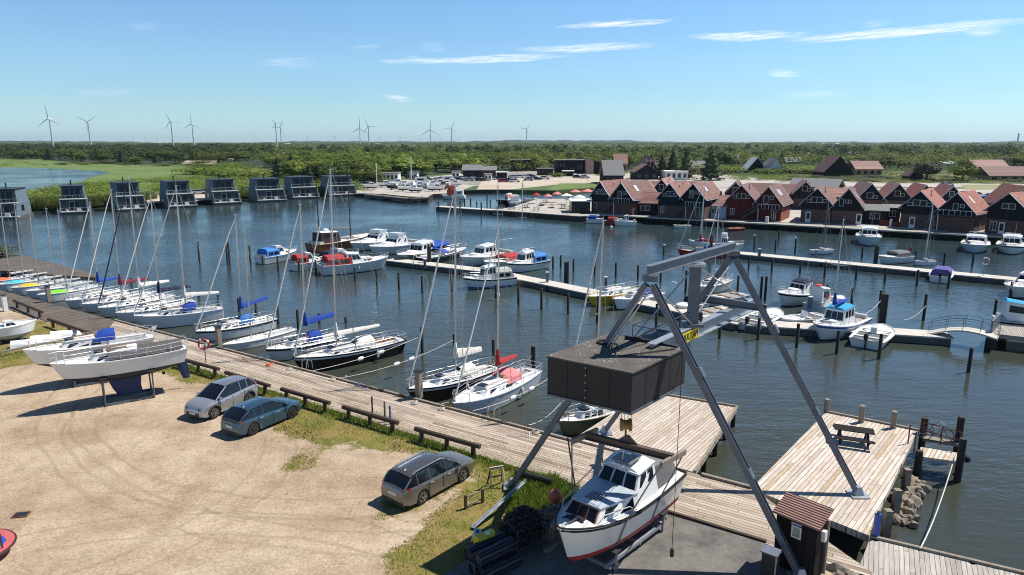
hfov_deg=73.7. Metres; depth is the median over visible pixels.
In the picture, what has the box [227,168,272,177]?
bush
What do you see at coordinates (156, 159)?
conifer tree
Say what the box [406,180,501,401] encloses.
sailing boat
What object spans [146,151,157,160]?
broadleaf tree
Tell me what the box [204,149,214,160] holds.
broadleaf tree
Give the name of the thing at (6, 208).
window
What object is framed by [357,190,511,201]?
harbour bulkhead
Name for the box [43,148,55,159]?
conifer tree
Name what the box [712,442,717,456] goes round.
deck pile
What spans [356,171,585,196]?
quay apron
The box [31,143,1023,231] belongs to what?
land
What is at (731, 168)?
bush
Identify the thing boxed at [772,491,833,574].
crane hut
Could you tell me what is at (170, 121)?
wind turbine
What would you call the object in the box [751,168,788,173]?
bush
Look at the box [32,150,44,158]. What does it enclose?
broadleaf tree
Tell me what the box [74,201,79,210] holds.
window
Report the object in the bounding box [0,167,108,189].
fjord water
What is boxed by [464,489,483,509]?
frame
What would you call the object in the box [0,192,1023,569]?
harbour water
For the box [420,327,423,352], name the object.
mooring pile
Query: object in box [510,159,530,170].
apartment block
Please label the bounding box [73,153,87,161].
broadleaf tree
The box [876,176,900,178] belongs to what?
bush
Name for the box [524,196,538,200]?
motor boat
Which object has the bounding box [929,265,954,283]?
motor boat
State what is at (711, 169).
conifer tree
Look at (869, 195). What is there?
window
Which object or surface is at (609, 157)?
broadleaf tree
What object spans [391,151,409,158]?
broadleaf tree
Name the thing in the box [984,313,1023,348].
landing stage
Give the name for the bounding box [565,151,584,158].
broadleaf tree
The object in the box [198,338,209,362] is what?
life ring stand
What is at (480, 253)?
boat
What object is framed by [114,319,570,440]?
edge timber
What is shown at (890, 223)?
planter wall
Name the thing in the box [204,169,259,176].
bush
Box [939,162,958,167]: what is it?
bungalow
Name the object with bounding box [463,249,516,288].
motor boat
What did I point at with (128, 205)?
window
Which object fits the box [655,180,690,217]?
gable house
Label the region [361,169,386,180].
broadleaf tree
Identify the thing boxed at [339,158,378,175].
broadleaf tree
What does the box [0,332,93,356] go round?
timber rail
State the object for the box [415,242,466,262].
sailing boat
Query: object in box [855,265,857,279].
mooring pile
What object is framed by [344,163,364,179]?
broadleaf tree
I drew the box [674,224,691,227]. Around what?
motor boat
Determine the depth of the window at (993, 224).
117.72 m
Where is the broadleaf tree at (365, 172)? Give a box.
[349,162,380,182]
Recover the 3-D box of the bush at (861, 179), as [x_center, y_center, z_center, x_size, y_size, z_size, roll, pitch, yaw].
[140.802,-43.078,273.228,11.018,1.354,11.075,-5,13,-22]
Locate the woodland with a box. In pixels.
[0,142,1023,175]
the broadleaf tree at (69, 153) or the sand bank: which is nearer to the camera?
the sand bank
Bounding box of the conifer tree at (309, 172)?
[306,163,315,182]
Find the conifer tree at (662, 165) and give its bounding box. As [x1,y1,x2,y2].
[655,153,667,177]
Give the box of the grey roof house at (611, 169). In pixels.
[599,160,624,180]
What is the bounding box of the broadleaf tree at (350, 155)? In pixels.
[322,152,359,164]
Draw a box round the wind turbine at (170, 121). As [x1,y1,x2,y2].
[165,116,173,144]
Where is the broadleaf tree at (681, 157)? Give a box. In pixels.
[676,156,691,163]
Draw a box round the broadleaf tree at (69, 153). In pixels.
[60,149,83,159]
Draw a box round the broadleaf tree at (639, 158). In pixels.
[632,155,642,164]
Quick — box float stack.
[463,531,522,574]
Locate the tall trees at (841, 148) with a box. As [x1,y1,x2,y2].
[0,143,1023,159]
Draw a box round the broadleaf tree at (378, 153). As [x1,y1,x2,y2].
[367,152,391,157]
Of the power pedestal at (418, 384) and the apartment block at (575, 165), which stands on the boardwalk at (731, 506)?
the power pedestal at (418, 384)
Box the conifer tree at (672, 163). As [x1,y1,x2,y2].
[660,149,678,177]
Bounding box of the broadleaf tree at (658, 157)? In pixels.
[652,153,664,159]
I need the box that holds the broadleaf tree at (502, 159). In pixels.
[493,154,509,168]
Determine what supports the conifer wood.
on the land
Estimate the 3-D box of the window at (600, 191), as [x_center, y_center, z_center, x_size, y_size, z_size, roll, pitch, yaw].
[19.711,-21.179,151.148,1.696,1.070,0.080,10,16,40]
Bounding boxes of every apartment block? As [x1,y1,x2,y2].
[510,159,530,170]
[554,159,584,172]
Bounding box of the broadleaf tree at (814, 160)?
[808,155,823,163]
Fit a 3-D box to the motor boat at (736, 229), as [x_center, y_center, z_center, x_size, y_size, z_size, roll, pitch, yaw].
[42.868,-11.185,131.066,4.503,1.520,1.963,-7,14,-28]
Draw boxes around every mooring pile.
[197,242,200,262]
[225,244,228,265]
[227,242,230,263]
[248,245,250,262]
[276,256,278,271]
[276,306,279,323]
[296,309,299,330]
[314,260,316,274]
[375,268,377,284]
[397,272,399,289]
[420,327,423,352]
[421,276,423,292]
[427,246,430,261]
[450,278,452,294]
[492,339,494,355]
[495,284,496,298]
[517,286,519,305]
[531,346,535,368]
[540,288,542,309]
[564,261,568,283]
[567,293,569,313]
[596,296,598,323]
[615,263,616,277]
[655,304,657,328]
[684,270,687,292]
[709,235,712,258]
[718,327,721,338]
[736,275,739,291]
[756,318,760,339]
[759,276,762,300]
[763,276,767,300]
[771,258,773,272]
[795,323,799,347]
[799,260,801,274]
[823,263,826,277]
[835,330,840,353]
[850,288,853,303]
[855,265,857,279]
[873,245,879,263]
[877,334,882,358]
[878,290,882,307]
[878,293,888,323]
[883,268,886,282]
[915,270,919,285]
[922,294,927,320]
[947,273,950,288]
[966,348,973,372]
[993,300,997,313]
[1009,281,1013,297]
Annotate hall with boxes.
[660,170,688,179]
[789,178,845,188]
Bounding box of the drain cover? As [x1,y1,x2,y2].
[11,511,30,518]
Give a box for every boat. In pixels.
[0,204,55,291]
[0,205,35,282]
[10,207,68,295]
[20,325,154,366]
[25,208,89,298]
[37,208,102,302]
[48,335,189,395]
[63,199,127,307]
[81,186,153,312]
[96,176,174,317]
[114,192,196,322]
[133,185,223,328]
[194,214,276,341]
[223,229,296,350]
[253,245,296,264]
[264,204,344,360]
[288,251,320,271]
[291,169,406,370]
[316,251,388,275]
[318,248,358,258]
[350,227,388,250]
[369,229,417,255]
[396,228,449,259]
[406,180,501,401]
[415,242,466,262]
[442,185,465,199]
[452,224,541,414]
[460,187,513,265]
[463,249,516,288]
[484,252,517,266]
[496,193,511,203]
[506,181,550,272]
[507,194,520,206]
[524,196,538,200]
[555,448,686,561]
[558,217,614,435]
[586,215,602,223]
[588,282,641,305]
[605,217,617,225]
[613,214,636,225]
[614,286,665,309]
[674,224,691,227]
[676,296,709,308]
[677,181,727,257]
[689,215,708,246]
[699,305,728,314]
[700,198,733,294]
[708,232,743,251]
[709,292,749,305]
[727,225,745,230]
[734,307,783,330]
[777,262,822,305]
[780,310,823,322]
[803,284,845,313]
[810,201,833,254]
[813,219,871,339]
[849,323,895,350]
[855,217,881,245]
[879,248,914,263]
[915,204,936,265]
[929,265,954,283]
[960,225,990,252]
[991,297,1023,326]
[996,226,1023,253]
[1004,271,1023,297]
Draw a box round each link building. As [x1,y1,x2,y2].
[637,192,660,215]
[711,195,729,218]
[886,204,900,221]
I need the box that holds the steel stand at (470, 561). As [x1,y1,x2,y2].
[467,558,476,574]
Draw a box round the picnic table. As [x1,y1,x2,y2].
[833,423,875,449]
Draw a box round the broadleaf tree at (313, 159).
[308,157,332,161]
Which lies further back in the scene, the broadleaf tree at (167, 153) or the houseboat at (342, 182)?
the broadleaf tree at (167, 153)
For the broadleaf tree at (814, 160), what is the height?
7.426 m
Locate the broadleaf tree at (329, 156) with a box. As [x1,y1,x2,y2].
[320,154,340,160]
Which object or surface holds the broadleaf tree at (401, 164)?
on the woodland floor at (261, 163)
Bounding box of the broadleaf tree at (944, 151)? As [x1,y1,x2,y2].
[935,150,948,155]
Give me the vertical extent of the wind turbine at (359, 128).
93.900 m
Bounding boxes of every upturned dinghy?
[10,340,45,348]
[30,335,62,341]
[50,330,81,337]
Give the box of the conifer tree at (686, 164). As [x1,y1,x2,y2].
[678,148,695,178]
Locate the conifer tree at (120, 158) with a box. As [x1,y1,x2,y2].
[115,150,126,162]
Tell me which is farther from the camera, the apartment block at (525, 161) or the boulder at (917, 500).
the apartment block at (525, 161)
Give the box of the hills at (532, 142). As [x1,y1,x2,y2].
[0,140,1023,143]
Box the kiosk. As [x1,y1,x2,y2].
[537,168,553,174]
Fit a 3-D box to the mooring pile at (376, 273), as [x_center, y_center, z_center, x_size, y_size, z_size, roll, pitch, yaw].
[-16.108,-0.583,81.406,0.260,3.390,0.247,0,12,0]
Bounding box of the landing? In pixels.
[860,534,1023,574]
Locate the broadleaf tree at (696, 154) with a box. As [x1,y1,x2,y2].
[689,151,703,159]
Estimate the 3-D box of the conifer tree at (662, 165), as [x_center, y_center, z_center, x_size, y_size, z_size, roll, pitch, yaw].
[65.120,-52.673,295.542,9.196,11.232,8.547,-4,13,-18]
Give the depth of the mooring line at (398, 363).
49.27 m
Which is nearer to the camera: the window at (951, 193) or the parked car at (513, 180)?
the window at (951, 193)
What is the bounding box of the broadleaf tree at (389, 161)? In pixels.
[372,159,409,172]
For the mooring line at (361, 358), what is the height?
0.612 m
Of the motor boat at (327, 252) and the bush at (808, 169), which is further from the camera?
the bush at (808, 169)
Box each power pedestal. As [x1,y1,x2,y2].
[0,294,8,310]
[44,285,51,301]
[213,325,222,346]
[413,368,423,398]
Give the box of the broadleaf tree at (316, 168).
[306,162,333,179]
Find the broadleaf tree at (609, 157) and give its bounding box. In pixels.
[599,152,612,159]
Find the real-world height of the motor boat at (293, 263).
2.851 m
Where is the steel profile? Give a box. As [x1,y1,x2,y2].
[471,479,525,527]
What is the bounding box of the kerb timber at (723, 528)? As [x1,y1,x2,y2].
[666,509,766,542]
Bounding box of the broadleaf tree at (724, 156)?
[715,149,738,166]
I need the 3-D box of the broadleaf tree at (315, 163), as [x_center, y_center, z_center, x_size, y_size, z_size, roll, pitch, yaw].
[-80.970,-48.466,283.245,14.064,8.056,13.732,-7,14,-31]
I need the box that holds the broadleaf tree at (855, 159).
[844,156,871,161]
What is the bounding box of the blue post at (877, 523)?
[872,510,881,535]
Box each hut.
[409,172,418,179]
[451,171,460,176]
[484,173,492,180]
[496,171,507,177]
[562,170,573,175]
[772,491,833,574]
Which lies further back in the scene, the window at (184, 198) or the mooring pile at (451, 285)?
the window at (184, 198)
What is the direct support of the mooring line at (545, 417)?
attached to the mooring cleat
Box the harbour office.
[380,172,400,181]
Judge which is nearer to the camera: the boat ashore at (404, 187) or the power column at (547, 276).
the power column at (547, 276)
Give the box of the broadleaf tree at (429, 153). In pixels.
[421,152,445,167]
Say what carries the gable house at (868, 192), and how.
on the lot paving
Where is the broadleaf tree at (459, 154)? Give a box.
[450,153,475,157]
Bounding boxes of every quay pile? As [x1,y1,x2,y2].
[880,508,893,538]
[891,488,902,515]
[901,468,911,488]
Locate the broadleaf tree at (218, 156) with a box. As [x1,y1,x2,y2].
[208,153,226,162]
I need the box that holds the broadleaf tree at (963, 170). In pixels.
[945,157,982,181]
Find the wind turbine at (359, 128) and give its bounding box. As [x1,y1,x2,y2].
[353,119,367,143]
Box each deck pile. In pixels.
[701,459,706,472]
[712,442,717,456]
[731,414,735,426]
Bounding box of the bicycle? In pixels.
[918,421,954,441]
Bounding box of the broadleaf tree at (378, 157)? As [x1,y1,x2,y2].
[370,154,397,169]
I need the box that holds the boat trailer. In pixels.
[586,510,667,571]
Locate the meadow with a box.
[0,158,204,197]
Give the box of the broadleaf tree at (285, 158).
[270,154,305,162]
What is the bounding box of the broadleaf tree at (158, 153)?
[156,150,174,159]
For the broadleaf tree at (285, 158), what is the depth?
386.77 m
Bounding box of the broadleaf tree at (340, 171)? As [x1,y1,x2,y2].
[318,159,353,181]
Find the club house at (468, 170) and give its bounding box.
[462,164,482,176]
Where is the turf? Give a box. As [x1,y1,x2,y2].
[0,321,590,574]
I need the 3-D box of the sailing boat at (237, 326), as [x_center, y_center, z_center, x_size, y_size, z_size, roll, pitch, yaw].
[-24.206,-0.872,59.106,2.031,11.449,7.260,11,16,42]
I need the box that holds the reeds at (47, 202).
[28,192,157,208]
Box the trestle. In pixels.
[486,465,505,490]
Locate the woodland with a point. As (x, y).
(740, 150)
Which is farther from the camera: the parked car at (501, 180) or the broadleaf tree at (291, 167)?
the broadleaf tree at (291, 167)
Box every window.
[0,192,5,202]
[3,206,9,213]
[5,192,13,201]
[64,188,69,198]
[69,188,74,197]
[69,201,74,210]
[74,188,81,197]
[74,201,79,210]
[119,185,124,195]
[124,185,128,194]
[126,198,130,207]
[130,185,137,194]
[131,198,136,207]
[169,184,175,192]
[177,196,181,204]
[180,183,187,192]
[182,196,186,204]
[215,182,220,190]
[221,182,224,190]
[221,193,226,201]
[225,181,232,189]
[227,193,231,201]
[259,181,264,188]
[265,181,269,188]
[266,191,271,198]
[270,181,277,188]
[271,191,276,198]
[294,179,299,186]
[300,179,303,186]
[300,189,305,195]
[304,179,310,185]
[342,178,348,184]
[342,187,347,193]
[598,189,603,193]
[640,205,649,210]
[666,191,673,196]
[689,190,693,197]
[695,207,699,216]
[711,208,720,213]
[730,208,734,214]
[737,193,745,198]
[763,195,768,203]
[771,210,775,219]
[791,524,801,539]
[811,197,822,202]
[839,199,843,205]
[866,193,872,197]
[869,213,879,218]
[889,210,895,216]
[913,200,926,205]
[949,191,954,196]
[952,203,958,209]
[989,221,996,230]
[1001,203,1015,209]
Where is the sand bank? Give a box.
[147,194,209,202]
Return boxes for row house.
[630,180,658,186]
[675,181,701,184]
[750,183,796,206]
[814,187,856,199]
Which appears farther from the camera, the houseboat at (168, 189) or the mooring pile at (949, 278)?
the houseboat at (168, 189)
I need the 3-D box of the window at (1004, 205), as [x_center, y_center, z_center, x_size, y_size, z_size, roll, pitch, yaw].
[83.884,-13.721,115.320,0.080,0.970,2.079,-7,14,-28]
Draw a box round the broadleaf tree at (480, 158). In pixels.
[465,153,490,165]
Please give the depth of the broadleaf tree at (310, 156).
403.45 m
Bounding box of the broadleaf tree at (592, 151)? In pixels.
[584,150,600,157]
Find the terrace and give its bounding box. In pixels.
[495,199,601,216]
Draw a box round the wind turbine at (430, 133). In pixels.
[420,124,438,142]
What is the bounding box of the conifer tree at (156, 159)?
[152,153,162,162]
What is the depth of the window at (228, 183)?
187.38 m
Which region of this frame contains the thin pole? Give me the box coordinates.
[567,437,578,489]
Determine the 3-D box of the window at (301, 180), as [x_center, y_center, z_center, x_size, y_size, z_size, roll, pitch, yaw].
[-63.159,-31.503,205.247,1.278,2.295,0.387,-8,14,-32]
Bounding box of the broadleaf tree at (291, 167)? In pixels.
[272,159,306,177]
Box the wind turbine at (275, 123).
[273,121,277,145]
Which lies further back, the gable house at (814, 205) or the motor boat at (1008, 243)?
the gable house at (814, 205)
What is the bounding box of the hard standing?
[446,514,786,574]
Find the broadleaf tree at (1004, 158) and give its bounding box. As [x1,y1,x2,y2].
[991,156,1012,164]
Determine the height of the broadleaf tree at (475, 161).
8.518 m
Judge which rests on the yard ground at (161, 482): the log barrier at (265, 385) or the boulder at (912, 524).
the log barrier at (265, 385)
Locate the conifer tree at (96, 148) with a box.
[90,147,103,159]
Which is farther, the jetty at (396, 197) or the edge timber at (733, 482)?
the jetty at (396, 197)
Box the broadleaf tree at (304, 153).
[292,150,316,156]
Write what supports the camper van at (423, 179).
on the quay apron
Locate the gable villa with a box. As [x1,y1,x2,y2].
[812,156,853,176]
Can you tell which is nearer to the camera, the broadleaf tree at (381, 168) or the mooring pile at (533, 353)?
the mooring pile at (533, 353)
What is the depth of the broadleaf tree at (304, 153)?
450.58 m
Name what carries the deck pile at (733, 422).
in the harbour water at (980, 514)
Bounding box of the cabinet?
[760,544,781,574]
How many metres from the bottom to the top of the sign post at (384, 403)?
1.250 m
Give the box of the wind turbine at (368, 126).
[364,122,372,144]
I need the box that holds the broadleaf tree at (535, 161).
[530,156,547,170]
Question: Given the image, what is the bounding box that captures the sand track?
[182,160,216,163]
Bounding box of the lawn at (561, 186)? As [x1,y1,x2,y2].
[548,183,595,189]
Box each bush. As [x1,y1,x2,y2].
[0,242,25,256]
[95,160,114,163]
[171,166,228,173]
[188,164,220,167]
[189,160,209,163]
[195,168,230,174]
[200,166,232,174]
[203,164,235,167]
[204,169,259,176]
[206,164,255,168]
[210,161,255,165]
[211,167,261,172]
[216,171,267,176]
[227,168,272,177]
[231,167,273,171]
[546,172,564,176]
[718,166,743,172]
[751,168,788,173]
[774,166,802,173]
[781,163,801,166]
[787,166,814,170]
[796,167,813,173]
[802,175,823,177]
[831,177,856,180]
[849,178,872,181]
[856,174,885,177]
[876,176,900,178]
[925,179,950,181]
[1000,179,1023,181]
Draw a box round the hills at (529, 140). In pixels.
[28,140,961,142]
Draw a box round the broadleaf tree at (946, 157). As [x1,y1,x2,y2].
[937,155,957,161]
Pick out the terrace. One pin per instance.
(545, 209)
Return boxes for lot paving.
[656,188,993,233]
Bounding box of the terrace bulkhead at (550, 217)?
[491,210,602,221]
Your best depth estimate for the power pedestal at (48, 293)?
67.36 m
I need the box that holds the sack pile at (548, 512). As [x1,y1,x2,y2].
[538,504,559,524]
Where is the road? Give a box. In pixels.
[624,173,1023,187]
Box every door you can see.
[805,212,810,221]
[855,214,861,224]
[908,217,915,227]
[997,222,1004,233]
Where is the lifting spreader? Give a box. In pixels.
[571,427,685,543]
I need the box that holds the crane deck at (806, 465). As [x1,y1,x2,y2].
[758,413,917,541]
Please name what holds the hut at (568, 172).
on the yard gravel
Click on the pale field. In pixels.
(980, 187)
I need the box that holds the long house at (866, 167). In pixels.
[848,161,883,175]
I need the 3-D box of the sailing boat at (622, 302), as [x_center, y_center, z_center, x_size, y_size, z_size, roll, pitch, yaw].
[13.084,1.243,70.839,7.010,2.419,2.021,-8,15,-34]
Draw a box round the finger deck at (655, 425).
[578,396,736,473]
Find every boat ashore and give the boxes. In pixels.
[0,319,35,343]
[362,182,378,188]
[376,180,394,186]
[385,182,403,189]
[397,180,407,184]
[397,184,410,190]
[407,185,422,191]
[415,182,433,189]
[427,184,445,190]
[429,180,440,184]
[436,179,447,183]
[440,182,454,189]
[443,178,460,181]
[446,180,462,186]
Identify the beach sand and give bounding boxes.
[477,174,599,188]
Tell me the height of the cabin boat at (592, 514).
3.836 m
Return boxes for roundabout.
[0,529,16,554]
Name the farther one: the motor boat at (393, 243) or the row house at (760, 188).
the row house at (760, 188)
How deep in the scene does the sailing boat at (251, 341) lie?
56.63 m
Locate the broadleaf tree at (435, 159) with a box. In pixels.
[419,154,453,170]
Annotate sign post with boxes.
[371,396,372,412]
[383,401,385,421]
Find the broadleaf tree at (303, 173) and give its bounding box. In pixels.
[298,166,318,178]
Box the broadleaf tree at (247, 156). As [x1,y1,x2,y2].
[239,152,256,160]
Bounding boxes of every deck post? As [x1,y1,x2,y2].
[823,398,829,413]
[858,405,865,422]
[890,410,897,428]
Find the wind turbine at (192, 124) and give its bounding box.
[185,115,197,144]
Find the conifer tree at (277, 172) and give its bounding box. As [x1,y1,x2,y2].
[270,157,284,179]
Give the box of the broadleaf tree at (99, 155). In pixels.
[90,149,113,161]
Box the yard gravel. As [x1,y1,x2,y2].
[462,172,594,184]
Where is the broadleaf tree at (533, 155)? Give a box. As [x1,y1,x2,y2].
[528,154,548,169]
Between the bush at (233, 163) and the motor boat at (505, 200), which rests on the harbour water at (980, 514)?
the motor boat at (505, 200)
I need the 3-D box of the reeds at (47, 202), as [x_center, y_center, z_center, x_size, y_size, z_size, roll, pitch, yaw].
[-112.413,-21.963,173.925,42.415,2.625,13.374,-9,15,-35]
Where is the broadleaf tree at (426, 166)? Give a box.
[410,160,433,174]
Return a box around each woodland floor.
[5,146,206,164]
[206,146,1021,182]
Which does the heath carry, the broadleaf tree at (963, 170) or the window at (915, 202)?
the broadleaf tree at (963, 170)
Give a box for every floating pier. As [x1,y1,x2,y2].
[386,258,953,345]
[726,252,1016,284]
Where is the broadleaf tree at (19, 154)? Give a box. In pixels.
[13,151,29,158]
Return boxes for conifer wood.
[0,143,1023,159]
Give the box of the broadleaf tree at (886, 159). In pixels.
[873,153,901,168]
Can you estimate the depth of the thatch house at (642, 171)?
286.25 m
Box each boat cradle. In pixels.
[74,381,107,386]
[99,369,154,405]
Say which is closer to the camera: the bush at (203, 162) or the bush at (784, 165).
the bush at (784, 165)
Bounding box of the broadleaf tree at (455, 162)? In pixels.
[437,156,468,172]
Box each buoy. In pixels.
[548,487,562,503]
[964,455,970,462]
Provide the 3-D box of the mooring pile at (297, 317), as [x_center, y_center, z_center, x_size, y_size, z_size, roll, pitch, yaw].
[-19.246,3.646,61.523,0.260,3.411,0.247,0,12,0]
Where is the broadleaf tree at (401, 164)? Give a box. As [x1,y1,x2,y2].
[386,155,421,175]
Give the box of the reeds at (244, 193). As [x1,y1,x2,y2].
[240,185,358,196]
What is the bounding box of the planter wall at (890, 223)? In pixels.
[879,219,935,229]
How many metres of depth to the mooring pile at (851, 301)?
70.67 m
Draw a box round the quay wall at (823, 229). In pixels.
[592,212,1023,241]
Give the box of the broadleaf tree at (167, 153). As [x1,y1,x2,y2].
[159,151,178,160]
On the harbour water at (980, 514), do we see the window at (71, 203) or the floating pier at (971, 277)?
the floating pier at (971, 277)
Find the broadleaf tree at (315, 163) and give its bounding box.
[304,161,331,178]
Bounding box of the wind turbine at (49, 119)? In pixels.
[37,107,59,144]
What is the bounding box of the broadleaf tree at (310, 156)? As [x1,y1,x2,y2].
[303,153,324,160]
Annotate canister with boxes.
[471,528,481,541]
[473,528,494,543]
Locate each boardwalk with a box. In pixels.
[0,290,113,334]
[110,321,874,574]
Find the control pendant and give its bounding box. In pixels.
[670,351,682,556]
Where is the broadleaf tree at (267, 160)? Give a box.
[262,156,280,166]
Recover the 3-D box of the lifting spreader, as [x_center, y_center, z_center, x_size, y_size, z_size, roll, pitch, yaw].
[4.428,7.620,25.817,3.810,4.585,2.644,10,16,40]
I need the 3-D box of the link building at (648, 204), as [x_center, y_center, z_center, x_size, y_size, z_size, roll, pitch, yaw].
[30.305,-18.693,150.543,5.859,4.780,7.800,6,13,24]
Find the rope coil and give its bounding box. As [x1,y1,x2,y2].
[517,429,539,436]
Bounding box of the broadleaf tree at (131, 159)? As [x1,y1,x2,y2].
[122,155,144,164]
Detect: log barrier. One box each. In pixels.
[12,299,43,317]
[47,318,91,334]
[185,358,219,377]
[224,370,270,393]
[280,387,330,411]
[341,404,399,432]
[414,426,480,456]
[514,469,552,485]
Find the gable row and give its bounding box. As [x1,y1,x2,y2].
[584,158,609,173]
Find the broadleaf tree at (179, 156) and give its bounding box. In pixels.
[168,152,189,162]
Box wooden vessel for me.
[305,167,369,252]
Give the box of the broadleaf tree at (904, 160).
[889,157,915,167]
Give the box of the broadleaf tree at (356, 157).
[345,155,365,160]
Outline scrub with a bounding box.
[0,160,1023,197]
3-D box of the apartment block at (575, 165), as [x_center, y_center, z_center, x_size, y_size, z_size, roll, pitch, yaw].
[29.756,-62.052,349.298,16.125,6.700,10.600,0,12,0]
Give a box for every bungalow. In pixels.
[690,161,705,173]
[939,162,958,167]
[962,160,1008,167]
[970,166,1023,180]
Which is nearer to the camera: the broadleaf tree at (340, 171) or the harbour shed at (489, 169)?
the broadleaf tree at (340, 171)
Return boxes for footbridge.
[928,315,1000,339]
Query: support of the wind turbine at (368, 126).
on the woodland floor at (261, 163)
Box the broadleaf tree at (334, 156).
[320,153,342,159]
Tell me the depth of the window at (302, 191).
204.24 m
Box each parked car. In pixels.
[184,375,257,418]
[191,189,204,193]
[221,396,301,435]
[381,451,474,507]
[463,177,473,180]
[474,177,484,180]
[497,178,508,181]
[509,178,519,181]
[523,177,533,180]
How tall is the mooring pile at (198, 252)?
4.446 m
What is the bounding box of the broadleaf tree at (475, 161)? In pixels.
[463,157,489,165]
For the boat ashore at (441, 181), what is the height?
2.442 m
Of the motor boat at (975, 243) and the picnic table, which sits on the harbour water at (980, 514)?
the motor boat at (975, 243)
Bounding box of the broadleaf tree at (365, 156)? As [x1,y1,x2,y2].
[354,150,375,159]
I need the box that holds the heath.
[784,174,1023,182]
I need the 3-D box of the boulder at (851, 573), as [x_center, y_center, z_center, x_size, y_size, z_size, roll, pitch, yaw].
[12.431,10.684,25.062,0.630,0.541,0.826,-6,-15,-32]
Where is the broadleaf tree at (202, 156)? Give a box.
[192,152,212,161]
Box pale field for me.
[961,185,1023,189]
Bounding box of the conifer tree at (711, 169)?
[693,150,724,180]
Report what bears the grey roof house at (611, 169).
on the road
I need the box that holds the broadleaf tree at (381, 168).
[366,158,391,171]
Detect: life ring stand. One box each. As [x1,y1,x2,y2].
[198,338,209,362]
[982,257,989,274]
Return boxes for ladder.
[488,405,499,418]
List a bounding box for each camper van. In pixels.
[415,177,429,182]
[442,176,455,179]
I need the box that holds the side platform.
[907,416,967,482]
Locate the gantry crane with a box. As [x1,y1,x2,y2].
[504,241,870,574]
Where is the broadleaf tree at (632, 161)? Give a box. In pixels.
[627,154,638,167]
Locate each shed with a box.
[478,166,496,176]
[862,204,889,223]
[900,169,923,179]
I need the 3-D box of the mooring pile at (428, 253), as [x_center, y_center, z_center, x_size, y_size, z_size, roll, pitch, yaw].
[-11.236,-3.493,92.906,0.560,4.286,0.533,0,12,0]
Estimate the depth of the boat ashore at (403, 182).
237.05 m
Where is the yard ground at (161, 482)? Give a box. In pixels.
[0,307,860,574]
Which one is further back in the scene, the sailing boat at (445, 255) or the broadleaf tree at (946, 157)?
the broadleaf tree at (946, 157)
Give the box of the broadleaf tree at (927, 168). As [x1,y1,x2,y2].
[909,160,943,180]
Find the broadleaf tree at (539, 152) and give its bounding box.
[533,151,552,157]
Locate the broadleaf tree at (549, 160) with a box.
[547,156,566,166]
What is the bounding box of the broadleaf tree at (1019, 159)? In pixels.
[1011,156,1023,165]
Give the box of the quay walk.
[587,212,1023,240]
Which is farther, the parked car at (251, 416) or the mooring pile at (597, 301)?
the mooring pile at (597, 301)
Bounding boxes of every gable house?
[588,179,629,212]
[599,180,656,214]
[654,176,674,191]
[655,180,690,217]
[669,181,722,219]
[723,179,741,194]
[725,182,759,219]
[740,183,792,221]
[791,179,814,208]
[799,185,836,222]
[829,186,865,224]
[853,180,886,203]
[879,181,910,204]
[898,188,945,229]
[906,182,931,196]
[915,190,988,232]
[934,183,958,200]
[983,183,1023,205]
[983,191,1023,236]
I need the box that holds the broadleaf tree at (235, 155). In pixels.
[226,151,245,161]
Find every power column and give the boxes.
[546,272,548,281]
[604,276,607,286]
[807,296,812,308]
[814,249,818,257]
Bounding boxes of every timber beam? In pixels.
[543,536,561,553]
[550,518,555,527]
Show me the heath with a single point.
(924, 179)
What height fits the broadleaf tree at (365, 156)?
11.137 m
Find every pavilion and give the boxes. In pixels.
[568,198,591,212]
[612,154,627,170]
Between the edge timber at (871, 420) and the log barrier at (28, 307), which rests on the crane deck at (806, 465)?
the edge timber at (871, 420)
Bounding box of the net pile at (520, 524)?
[499,505,544,550]
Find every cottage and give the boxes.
[741,157,763,172]
[762,157,782,171]
[780,157,801,164]
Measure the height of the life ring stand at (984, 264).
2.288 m
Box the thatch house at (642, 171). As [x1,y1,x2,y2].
[630,163,658,179]
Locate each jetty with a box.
[0,254,99,280]
[364,194,428,200]
[435,206,588,216]
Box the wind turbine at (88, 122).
[78,116,95,144]
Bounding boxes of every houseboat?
[0,183,33,219]
[58,180,89,214]
[109,177,147,211]
[159,176,197,208]
[204,175,241,204]
[248,174,286,202]
[283,172,319,199]
[320,172,356,196]
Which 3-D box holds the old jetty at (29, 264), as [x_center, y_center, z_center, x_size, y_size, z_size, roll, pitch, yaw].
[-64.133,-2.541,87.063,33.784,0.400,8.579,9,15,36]
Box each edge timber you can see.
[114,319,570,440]
[667,394,738,471]
[701,472,750,488]
[828,411,917,430]
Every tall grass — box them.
[170,364,580,488]
[504,470,577,512]
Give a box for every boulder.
[826,562,849,574]
[844,571,859,574]
[888,492,892,500]
[892,512,901,525]
[901,518,907,526]
[902,507,917,515]
[902,514,913,521]
[903,486,914,494]
[905,499,916,509]
[907,520,918,527]
[908,494,922,509]
[911,478,920,483]
[913,489,925,498]
[913,514,920,520]
[919,483,930,492]
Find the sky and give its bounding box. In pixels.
[0,0,1023,142]
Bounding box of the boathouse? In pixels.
[637,155,656,168]
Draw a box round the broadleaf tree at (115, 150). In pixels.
[103,146,123,157]
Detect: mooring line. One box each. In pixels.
[313,338,415,370]
[344,340,452,377]
[473,380,545,410]
[526,403,560,425]
[920,458,954,548]

